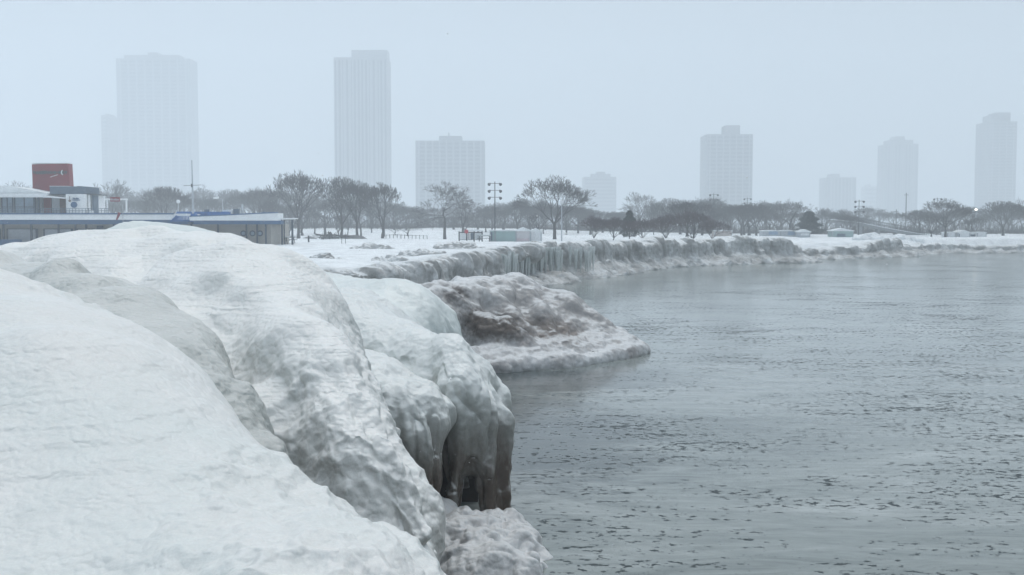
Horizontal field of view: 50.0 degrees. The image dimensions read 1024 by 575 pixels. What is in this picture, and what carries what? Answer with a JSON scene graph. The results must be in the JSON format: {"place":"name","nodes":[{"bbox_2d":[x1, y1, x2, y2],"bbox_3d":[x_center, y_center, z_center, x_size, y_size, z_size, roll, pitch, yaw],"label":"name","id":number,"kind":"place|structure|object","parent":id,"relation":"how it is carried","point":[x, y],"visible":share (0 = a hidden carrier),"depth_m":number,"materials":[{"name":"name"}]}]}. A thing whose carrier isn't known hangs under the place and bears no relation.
{"place":"outdoors","nodes":[
{"label":"outdoors","id":0,"kind":"place"},
{"bbox_2d":[0,224,1023,267],"bbox_3d":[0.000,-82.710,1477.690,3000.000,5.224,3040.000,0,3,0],"label":"snow ground","id":1,"kind":"structure","parent":0,"point":[302,245],"depth_m":172.89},
{"bbox_2d":[101,114,118,212],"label":"tower block","id":2,"kind":"structure","parent":1,"relation":"on","point":[109,137],"depth_m":1014.69,"materials":[{"name":"concrete"}]},
{"bbox_2d":[93,179,132,212],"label":"bare tree","id":3,"kind":"object","parent":1,"relation":"on","point":[117,187],"visible":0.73,"depth_m":224.10,"materials":[{"name":"grey plant"}]},
{"bbox_2d":[114,200,148,212],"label":"bare tree","id":4,"kind":"object","parent":1,"relation":"on","point":[138,203],"visible":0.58,"depth_m":240.32,"materials":[{"name":"grey plant"}]},
{"bbox_2d":[0,250,287,454],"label":"ice ridge","id":5,"kind":"structure","parent":1,"relation":"on","point":[166,318],"depth_m":9.30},
{"bbox_2d":[0,160,297,244],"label":"beach pavilion","id":6,"kind":"structure","parent":1,"relation":"on","point":[62,204],"depth_m":120.02,"materials":[{"name":"white paint"}]},
{"bbox_2d":[1,198,13,212],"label":"window","id":7,"kind":"structure","parent":6,"relation":"in","point":[5,202],"depth_m":122.02,"materials":[{"name":"grey glass"}]},
{"bbox_2d":[6,229,37,241],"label":"roller door","id":8,"kind":"structure","parent":6,"relation":"in","point":[24,234],"depth_m":119.89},
{"bbox_2d":[14,198,33,212],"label":"window","id":9,"kind":"structure","parent":6,"relation":"in","point":[18,202],"depth_m":122.02,"materials":[{"name":"grey glass"}]},
{"bbox_2d":[43,229,72,235],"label":"roller door","id":10,"kind":"structure","parent":6,"relation":"in","point":[46,232],"depth_m":119.86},
{"bbox_2d":[128,199,181,212],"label":"bare tree","id":11,"kind":"object","parent":1,"relation":"on","point":[151,208],"visible":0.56,"depth_m":236.50,"materials":[{"name":"grey plant"}]},
{"bbox_2d":[116,52,199,213],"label":"tower block","id":12,"kind":"structure","parent":1,"relation":"on","point":[164,92],"depth_m":993.33,"materials":[{"name":"concrete"}]},
{"bbox_2d":[108,221,217,232],"bbox_3d":[-5.639,0.206,18.821,4.342,2.702,2.806,2,4,24],"label":"snow crest","id":13,"kind":"object","parent":1,"relation":"on","point":[135,224],"visible":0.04,"depth_m":18.67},
{"bbox_2d":[139,186,191,213],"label":"bare tree","id":14,"kind":"object","parent":1,"relation":"on","point":[157,192],"visible":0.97,"depth_m":198.92,"materials":[{"name":"grey plant"}]},
{"bbox_2d":[169,195,206,211],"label":"bare tree","id":15,"kind":"object","parent":1,"relation":"on","point":[174,203],"visible":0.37,"depth_m":266.60,"materials":[{"name":"grey plant"}]},
{"bbox_2d":[189,196,220,211],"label":"bare tree","id":16,"kind":"object","parent":1,"relation":"on","point":[205,200],"visible":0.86,"depth_m":254.42,"materials":[{"name":"grey plant"}]},
{"bbox_2d":[196,192,233,211],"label":"bare tree","id":17,"kind":"object","parent":1,"relation":"on","point":[223,195],"visible":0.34,"depth_m":332.00,"materials":[{"name":"grey plant"}]},
{"bbox_2d":[223,191,252,209],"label":"bare tree","id":18,"kind":"object","parent":1,"relation":"on","point":[231,201],"visible":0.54,"depth_m":248.29,"materials":[{"name":"grey plant"}]},
{"bbox_2d":[226,189,276,212],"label":"bare tree","id":19,"kind":"object","parent":1,"relation":"on","point":[249,202],"visible":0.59,"depth_m":243.27,"materials":[{"name":"grey plant"}]},
{"bbox_2d":[238,187,281,212],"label":"bare tree","id":20,"kind":"object","parent":1,"relation":"on","point":[255,195],"visible":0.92,"depth_m":213.69,"materials":[{"name":"grey plant"}]},
{"bbox_2d":[253,199,284,213],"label":"bare tree","id":21,"kind":"object","parent":1,"relation":"on","point":[265,206],"visible":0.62,"depth_m":218.51,"materials":[{"name":"grey plant"}]},
{"bbox_2d":[279,208,310,234],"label":"bare tree","id":22,"kind":"object","parent":1,"relation":"on","point":[287,216],"visible":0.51,"depth_m":212.78,"materials":[{"name":"grey plant"}]},
{"bbox_2d":[261,169,332,238],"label":"bare tree","id":23,"kind":"object","parent":1,"relation":"on","point":[303,183],"visible":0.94,"depth_m":187.33,"materials":[{"name":"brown plant"}]},
{"bbox_2d":[278,204,321,235],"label":"bare tree","id":24,"kind":"object","parent":1,"relation":"on","point":[308,215],"visible":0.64,"depth_m":215.10,"materials":[{"name":"grey plant"}]},
{"bbox_2d":[308,202,346,234],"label":"bare tree","id":25,"kind":"object","parent":1,"relation":"on","point":[324,218],"visible":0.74,"depth_m":216.22,"materials":[{"name":"grey plant"}]},
{"bbox_2d":[309,252,345,258],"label":"ice hummock","id":26,"kind":"object","parent":1,"relation":"on","point":[327,255],"visible":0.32,"depth_m":79.62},
{"bbox_2d":[309,231,351,239],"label":"brush pile","id":27,"kind":"object","parent":1,"relation":"on","point":[329,235],"visible":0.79,"depth_m":177.00,"materials":[{"name":"brown plant"}]},
{"bbox_2d":[312,198,357,229],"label":"bare tree","id":28,"kind":"object","parent":1,"relation":"on","point":[330,212],"visible":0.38,"depth_m":250.12,"materials":[{"name":"grey plant"}]},
{"bbox_2d":[316,176,367,234],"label":"bare tree","id":29,"kind":"object","parent":1,"relation":"on","point":[334,182],"visible":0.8,"depth_m":180.76,"materials":[{"name":"grey plant"}]},
{"bbox_2d":[333,202,362,234],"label":"bare tree","id":30,"kind":"object","parent":1,"relation":"on","point":[351,221],"visible":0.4,"depth_m":219.95,"materials":[{"name":"grey plant"}]},
{"bbox_2d":[331,180,378,234],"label":"bare tree","id":31,"kind":"object","parent":1,"relation":"on","point":[361,189],"visible":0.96,"depth_m":180.13,"materials":[{"name":"grey plant"}]},
{"bbox_2d":[334,50,391,224],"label":"tower block","id":32,"kind":"structure","parent":1,"relation":"on","point":[362,141],"depth_m":814.34,"materials":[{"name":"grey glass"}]},
{"bbox_2d":[349,242,395,248],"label":"ice hummock","id":33,"kind":"object","parent":1,"relation":"on","point":[367,245],"visible":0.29,"depth_m":109.10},
{"bbox_2d":[357,209,388,232],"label":"bare tree","id":34,"kind":"object","parent":1,"relation":"on","point":[367,216],"visible":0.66,"depth_m":231.74,"materials":[{"name":"grey plant"}]},
{"bbox_2d":[355,182,404,237],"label":"bare tree","id":35,"kind":"object","parent":1,"relation":"on","point":[383,192],"visible":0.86,"depth_m":182.44,"materials":[{"name":"grey plant"}]},
{"bbox_2d":[370,254,408,261],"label":"ice hummock","id":36,"kind":"object","parent":1,"relation":"on","point":[391,257],"visible":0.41,"depth_m":73.56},
{"bbox_2d":[326,272,461,335],"bbox_3d":[-3.890,1.658,25.460,4.994,4.096,9.326,-2,4,-30],"label":"ice lobe","id":37,"kind":"object","parent":1,"relation":"on","point":[423,306],"visible":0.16,"depth_m":23.80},
{"bbox_2d":[375,203,420,229],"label":"bare tree","id":38,"kind":"object","parent":1,"relation":"on","point":[389,209],"visible":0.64,"depth_m":244.60,"materials":[{"name":"grey plant"}]},
{"bbox_2d":[386,207,432,229],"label":"bare tree","id":39,"kind":"object","parent":1,"relation":"on","point":[402,213],"visible":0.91,"depth_m":242.69,"materials":[{"name":"grey plant"}]},
{"bbox_2d":[396,248,445,255],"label":"ice hummock","id":40,"kind":"object","parent":1,"relation":"on","point":[418,252],"visible":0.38,"depth_m":87.58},
{"bbox_2d":[411,181,473,238],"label":"bare tree","id":41,"kind":"object","parent":1,"relation":"on","point":[442,190],"visible":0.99,"depth_m":180.01,"materials":[{"name":"grey plant"}]},
{"bbox_2d":[415,132,484,224],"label":"tower block","id":42,"kind":"structure","parent":1,"relation":"on","point":[457,161],"depth_m":716.66,"materials":[{"name":"concrete"}]},
{"bbox_2d":[433,240,483,248],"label":"ice hummock","id":43,"kind":"object","parent":1,"relation":"on","point":[457,244],"visible":0.33,"depth_m":111.02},
{"bbox_2d":[440,464,478,501],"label":"concrete seawall","id":44,"kind":"object","parent":1,"relation":"on","point":[470,494],"depth_m":17.79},
{"bbox_2d":[442,198,485,231],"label":"bare tree","id":45,"kind":"object","parent":1,"relation":"on","point":[463,224],"visible":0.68,"depth_m":204.24,"materials":[{"name":"grey plant"}]},
{"bbox_2d":[458,229,482,241],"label":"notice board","id":46,"kind":"object","parent":1,"relation":"on","point":[466,234],"visible":0.92,"depth_m":143.79,"materials":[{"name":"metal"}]},
{"bbox_2d":[464,204,500,231],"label":"bare tree","id":47,"kind":"object","parent":1,"relation":"on","point":[479,211],"visible":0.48,"depth_m":232.99,"materials":[{"name":"grey plant"}]},
{"bbox_2d":[478,206,510,229],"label":"bare tree","id":48,"kind":"object","parent":1,"relation":"on","point":[500,212],"visible":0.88,"depth_m":226.11,"materials":[{"name":"grey plant"}]},
{"bbox_2d":[494,229,515,241],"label":"container","id":49,"kind":"object","parent":1,"relation":"on","point":[505,235],"visible":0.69,"depth_m":143.85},
{"bbox_2d":[508,198,530,228],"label":"bare tree","id":50,"kind":"object","parent":1,"relation":"on","point":[523,210],"visible":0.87,"depth_m":227.45,"materials":[{"name":"grey plant"}]},
{"bbox_2d":[515,227,531,241],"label":"beach hut","id":51,"kind":"object","parent":1,"relation":"on","point":[523,234],"visible":0.75,"depth_m":143.83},
{"bbox_2d":[512,203,550,229],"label":"bare tree","id":52,"kind":"object","parent":1,"relation":"on","point":[531,208],"visible":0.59,"depth_m":233.06,"materials":[{"name":"grey plant"}]},
{"bbox_2d":[531,228,542,240],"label":"beach hut","id":53,"kind":"object","parent":1,"relation":"on","point":[536,234],"visible":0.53,"depth_m":145.84,"materials":[{"name":"white paint"}]},
{"bbox_2d":[535,200,552,233],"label":"bare tree","id":54,"kind":"object","parent":1,"relation":"on","point":[542,203],"visible":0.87,"depth_m":224.22,"materials":[{"name":"grey plant"}]},
{"bbox_2d":[512,174,597,238],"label":"bare tree","id":55,"kind":"object","parent":1,"relation":"on","point":[562,188],"visible":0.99,"depth_m":171.02,"materials":[{"name":"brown plant"}]},
{"bbox_2d":[552,205,583,234],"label":"bare tree","id":56,"kind":"object","parent":1,"relation":"on","point":[572,211],"visible":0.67,"depth_m":222.76,"materials":[{"name":"grey plant"}]},
{"bbox_2d":[559,206,595,232],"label":"bare tree","id":57,"kind":"object","parent":1,"relation":"on","point":[583,209],"visible":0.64,"depth_m":230.15,"materials":[{"name":"grey plant"}]},
{"bbox_2d":[577,215,612,237],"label":"bare shrub","id":58,"kind":"object","parent":1,"relation":"on","point":[594,222],"visible":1,"depth_m":149.22,"materials":[{"name":"brown plant"}]},
{"bbox_2d":[582,172,615,224],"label":"tower block","id":59,"kind":"structure","parent":1,"relation":"on","point":[602,185],"depth_m":897.09,"materials":[{"name":"concrete"}]},
{"bbox_2d":[598,217,634,239],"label":"bare shrub","id":60,"kind":"object","parent":1,"relation":"on","point":[615,224],"visible":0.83,"depth_m":151.23,"materials":[{"name":"brown plant"}]},
{"bbox_2d":[619,210,639,238],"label":"evergreen tree","id":61,"kind":"object","parent":1,"relation":"on","point":[629,214],"visible":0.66,"depth_m":159.30,"materials":[{"name":"green plant"}]},
{"bbox_2d":[621,191,656,231],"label":"bare tree","id":62,"kind":"object","parent":1,"relation":"on","point":[639,197],"visible":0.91,"depth_m":248.51,"materials":[{"name":"grey plant"}]},
{"bbox_2d":[622,218,660,237],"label":"bare shrub","id":63,"kind":"object","parent":1,"relation":"on","point":[645,224],"visible":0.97,"depth_m":151.45,"materials":[{"name":"brown plant"}]},
{"bbox_2d":[642,199,663,234],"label":"bare tree","id":64,"kind":"object","parent":1,"relation":"on","point":[651,206],"visible":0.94,"depth_m":228.51,"materials":[{"name":"grey plant"}]},
{"bbox_2d":[286,215,1023,234],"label":"undergrowth","id":65,"kind":"object","parent":1,"relation":"on","point":[511,225],"visible":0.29,"depth_m":259.55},
{"bbox_2d":[646,214,687,237],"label":"bare shrub","id":66,"kind":"object","parent":1,"relation":"on","point":[665,219],"visible":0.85,"depth_m":155.13,"materials":[{"name":"plant"}]},
{"bbox_2d":[658,200,716,236],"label":"bare tree","id":67,"kind":"object","parent":1,"relation":"on","point":[683,205],"visible":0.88,"depth_m":189.39,"materials":[{"name":"grey plant"}]},
{"bbox_2d":[664,209,715,238],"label":"bare shrub","id":68,"kind":"object","parent":1,"relation":"on","point":[697,217],"visible":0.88,"depth_m":157.68,"materials":[{"name":"brown plant"}]},
{"bbox_2d":[696,197,728,233],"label":"bare tree","id":69,"kind":"object","parent":1,"relation":"on","point":[710,202],"visible":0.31,"depth_m":248.94,"materials":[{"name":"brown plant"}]},
{"bbox_2d":[699,219,731,238],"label":"bare shrub","id":70,"kind":"object","parent":1,"relation":"on","point":[717,224],"visible":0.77,"depth_m":160.83,"materials":[{"name":"grey plant"}]},
{"bbox_2d":[700,125,752,226],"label":"tower block","id":71,"kind":"structure","parent":1,"relation":"on","point":[729,151],"depth_m":756.60,"materials":[{"name":"concrete"}]},
{"bbox_2d":[714,204,743,228],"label":"bare tree","id":72,"kind":"object","parent":1,"relation":"on","point":[724,209],"visible":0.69,"depth_m":234.80,"materials":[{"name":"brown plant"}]},
{"bbox_2d":[725,203,757,235],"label":"bare tree","id":73,"kind":"object","parent":1,"relation":"on","point":[739,210],"visible":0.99,"depth_m":220.54,"materials":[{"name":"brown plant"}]},
{"bbox_2d":[732,208,769,234],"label":"bare tree","id":74,"kind":"object","parent":1,"relation":"on","point":[748,226],"visible":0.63,"depth_m":229.18,"materials":[{"name":"grey plant"}]},
{"bbox_2d":[737,203,779,235],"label":"bare tree","id":75,"kind":"object","parent":1,"relation":"on","point":[757,208],"visible":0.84,"depth_m":226.31,"materials":[{"name":"grey plant"}]},
{"bbox_2d":[759,230,779,235],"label":"beach hut","id":76,"kind":"object","parent":1,"relation":"on","point":[769,232],"visible":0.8,"depth_m":199.76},
{"bbox_2d":[760,203,802,229],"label":"bare tree","id":77,"kind":"object","parent":1,"relation":"on","point":[775,207],"visible":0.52,"depth_m":257.83,"materials":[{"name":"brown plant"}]},
{"bbox_2d":[773,199,802,229],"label":"bare tree","id":78,"kind":"object","parent":1,"relation":"on","point":[799,207],"visible":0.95,"depth_m":204.56,"materials":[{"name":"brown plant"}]},
{"bbox_2d":[769,200,812,228],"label":"bare tree","id":79,"kind":"object","parent":1,"relation":"on","point":[791,206],"visible":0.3,"depth_m":326.74,"materials":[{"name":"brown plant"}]},
{"bbox_2d":[793,211,825,233],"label":"evergreen tree","id":80,"kind":"object","parent":1,"relation":"on","point":[809,218],"visible":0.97,"depth_m":198.76,"materials":[{"name":"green plant"}]},
{"bbox_2d":[814,208,835,231],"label":"bare tree","id":81,"kind":"object","parent":1,"relation":"on","point":[826,213],"visible":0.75,"depth_m":259.83,"materials":[{"name":"grey plant"}]},
{"bbox_2d":[819,174,855,225],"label":"tower block","id":82,"kind":"structure","parent":1,"relation":"on","point":[837,191],"depth_m":957.06,"materials":[{"name":"concrete"}]},
{"bbox_2d":[826,228,853,236],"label":"beach hut","id":83,"kind":"object","parent":1,"relation":"on","point":[840,232],"visible":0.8,"depth_m":199.76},
{"bbox_2d":[836,214,867,229],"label":"bare tree","id":84,"kind":"object","parent":1,"relation":"on","point":[848,218],"visible":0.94,"depth_m":214.64,"materials":[{"name":"grey plant"}]},
{"bbox_2d":[861,184,876,224],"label":"tower block","id":85,"kind":"structure","parent":1,"relation":"on","point":[869,194],"depth_m":1146.84,"materials":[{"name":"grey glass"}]},
{"bbox_2d":[851,206,887,223],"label":"bare tree","id":86,"kind":"object","parent":1,"relation":"on","point":[868,210],"visible":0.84,"depth_m":346.88,"materials":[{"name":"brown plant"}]},
{"bbox_2d":[852,232,890,239],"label":"ice hummock","id":87,"kind":"object","parent":1,"relation":"on","point":[870,236],"visible":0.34,"depth_m":169.11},
{"bbox_2d":[830,214,940,234],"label":"footbridge","id":88,"kind":"object","parent":1,"relation":"on","point":[877,229],"visible":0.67,"depth_m":233.54,"materials":[{"name":"concrete"}]},
{"bbox_2d":[879,211,912,228],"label":"bare tree","id":89,"kind":"object","parent":1,"relation":"on","point":[893,215],"visible":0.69,"depth_m":316.22,"materials":[{"name":"grey plant"}]},
{"bbox_2d":[877,136,918,225],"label":"tower block","id":90,"kind":"structure","parent":1,"relation":"on","point":[897,177],"depth_m":976.64,"materials":[{"name":"concrete"}]},
{"bbox_2d":[889,233,925,243],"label":"ice hummock","id":91,"kind":"object","parent":1,"relation":"on","point":[908,237],"visible":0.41,"depth_m":170.74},
{"bbox_2d":[898,209,942,232],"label":"bare tree","id":92,"kind":"object","parent":1,"relation":"on","point":[914,213],"visible":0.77,"depth_m":235.41,"materials":[{"name":"grey plant"}]},
{"bbox_2d":[909,214,955,236],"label":"bare tree","id":93,"kind":"object","parent":1,"relation":"on","point":[926,219],"visible":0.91,"depth_m":209.74,"materials":[{"name":"grey plant"}]},
{"bbox_2d":[916,198,975,236],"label":"bare tree","id":94,"kind":"object","parent":1,"relation":"on","point":[956,207],"visible":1,"depth_m":203.60,"materials":[{"name":"grey plant"}]},
{"bbox_2d":[956,217,990,231],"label":"bare tree","id":95,"kind":"object","parent":1,"relation":"on","point":[977,221],"visible":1,"depth_m":209.16,"materials":[{"name":"grey plant"}]},
{"bbox_2d":[973,214,1015,232],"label":"bare tree","id":96,"kind":"object","parent":1,"relation":"on","point":[991,218],"visible":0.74,"depth_m":256.94,"materials":[{"name":"grey plant"}]},
{"bbox_2d":[974,112,1016,225],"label":"tower block","id":97,"kind":"structure","parent":1,"relation":"on","point":[995,156],"depth_m":876.65,"materials":[{"name":"concrete"}]},
{"bbox_2d":[977,201,1023,235],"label":"bare tree","id":98,"kind":"object","parent":1,"relation":"on","point":[995,208],"visible":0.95,"depth_m":224.31,"materials":[{"name":"grey plant"}]},
{"bbox_2d":[0,0,1023,224],"label":"sky","id":99,"kind":"structure","parent":0,"point":[252,132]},
{"bbox_2d":[7,8,1022,468],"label":"falling snow","id":100,"kind":"structure","parent":0,"point":[531,152],"depth_m":49.69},
{"bbox_2d":[446,253,1023,574],"bbox_3d":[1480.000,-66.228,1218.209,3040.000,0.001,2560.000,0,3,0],"label":"lake water","id":101,"kind":"structure","parent":0,"point":[912,464],"depth_m":24.40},
{"bbox_2d":[0,268,445,574],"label":"ice mound","id":102,"kind":"object","parent":101,"relation":"on","point":[128,447],"visible":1,"depth_m":4.93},
{"bbox_2d":[0,225,445,562],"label":"ice dome","id":103,"kind":"structure","parent":101,"relation":"on","point":[280,322],"depth_m":10.28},
{"bbox_2d":[365,349,456,493],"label":"draped ice","id":104,"kind":"structure","parent":101,"relation":"on","point":[423,412],"depth_m":15.71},
{"bbox_2d":[319,250,505,283],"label":"ice wall","id":105,"kind":"structure","parent":101,"relation":"in","point":[451,266],"depth_m":61.42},
{"bbox_2d":[338,287,514,510],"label":"draped ice","id":106,"kind":"structure","parent":101,"relation":"on","point":[475,390],"depth_m":16.74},
{"bbox_2d":[440,496,552,574],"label":"ice hummock","id":107,"kind":"object","parent":101,"relation":"in","point":[499,541],"visible":0.67,"depth_m":14.59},
{"bbox_2d":[418,240,611,286],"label":"ice wall","id":108,"kind":"structure","parent":101,"relation":"in","point":[542,264],"depth_m":84.57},
{"bbox_2d":[414,272,650,372],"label":"ice point","id":109,"kind":"structure","parent":101,"relation":"in","point":[508,319],"depth_m":36.32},
{"bbox_2d":[574,235,820,276],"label":"ice wall","id":110,"kind":"structure","parent":101,"relation":"in","point":[627,257],"depth_m":118.12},
{"bbox_2d":[796,237,925,261],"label":"ice wall","id":111,"kind":"structure","parent":101,"relation":"in","point":[887,247],"depth_m":146.05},
{"bbox_2d":[903,242,1023,253],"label":"ice wall","id":112,"kind":"structure","parent":101,"relation":"in","point":[931,248],"depth_m":169.69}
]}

